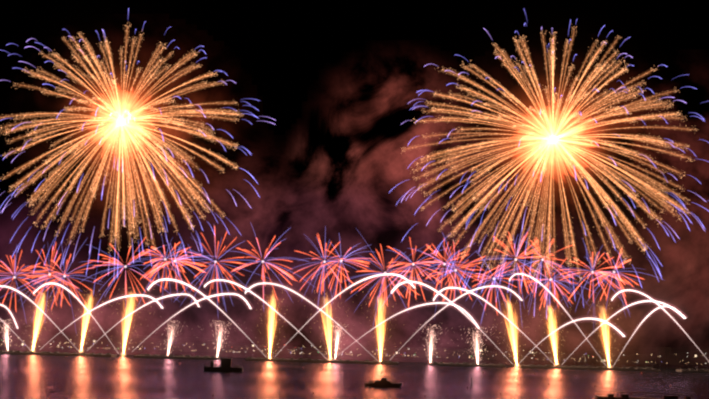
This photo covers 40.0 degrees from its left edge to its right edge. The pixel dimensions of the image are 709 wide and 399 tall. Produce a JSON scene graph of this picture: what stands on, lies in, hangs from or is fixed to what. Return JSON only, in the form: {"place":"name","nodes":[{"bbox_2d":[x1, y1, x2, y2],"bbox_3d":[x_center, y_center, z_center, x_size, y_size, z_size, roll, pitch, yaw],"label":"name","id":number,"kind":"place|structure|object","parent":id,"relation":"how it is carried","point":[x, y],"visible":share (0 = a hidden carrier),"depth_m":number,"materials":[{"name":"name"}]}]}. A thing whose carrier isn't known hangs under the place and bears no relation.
{"place":"outdoors","nodes":[
{"label":"outdoors","id":0,"kind":"place"},
{"bbox_2d":[0,335,708,398],"bbox_3d":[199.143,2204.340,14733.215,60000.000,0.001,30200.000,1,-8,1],"label":"water","id":1,"kind":"structure","parent":0,"point":[68,377],"depth_m":329.89,"materials":[{"name":"liquid"}]},
{"bbox_2d":[204,355,242,371],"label":"boat","id":2,"kind":"object","parent":1,"relation":"on","point":[225,366],"visible":1,"depth_m":363.71,"materials":[{"name":"paint"}]},
{"bbox_2d":[15,362,670,395],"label":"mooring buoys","id":3,"kind":"object","parent":1,"relation":"on","point":[381,372],"visible":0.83,"depth_m":309.79,"materials":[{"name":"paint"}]},
{"bbox_2d":[0,350,708,372],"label":"firing barges","id":4,"kind":"object","parent":1,"relation":"on","point":[347,361],"visible":0.96,"depth_m":586.07,"materials":[{"name":"paint"}]},
{"bbox_2d":[365,373,401,386],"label":"motor boat","id":5,"kind":"object","parent":1,"relation":"on","point":[383,382],"visible":1,"depth_m":268.63,"materials":[{"name":"paint"}]},
{"bbox_2d":[595,391,696,398],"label":"moored pontoon","id":6,"kind":"object","parent":1,"relation":"on","point":[622,396],"visible":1,"depth_m":190.90,"materials":[{"name":"brown wood"}]},
{"bbox_2d":[0,335,708,364],"bbox_3d":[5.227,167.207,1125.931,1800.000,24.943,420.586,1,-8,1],"label":"shore town","id":7,"kind":"object","parent":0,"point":[691,355],"depth_m":931.69},
{"bbox_2d":[0,0,708,350],"label":"sky","id":8,"kind":"structure","parent":0,"point":[509,174],"materials":[{"name":"black"}]}
]}

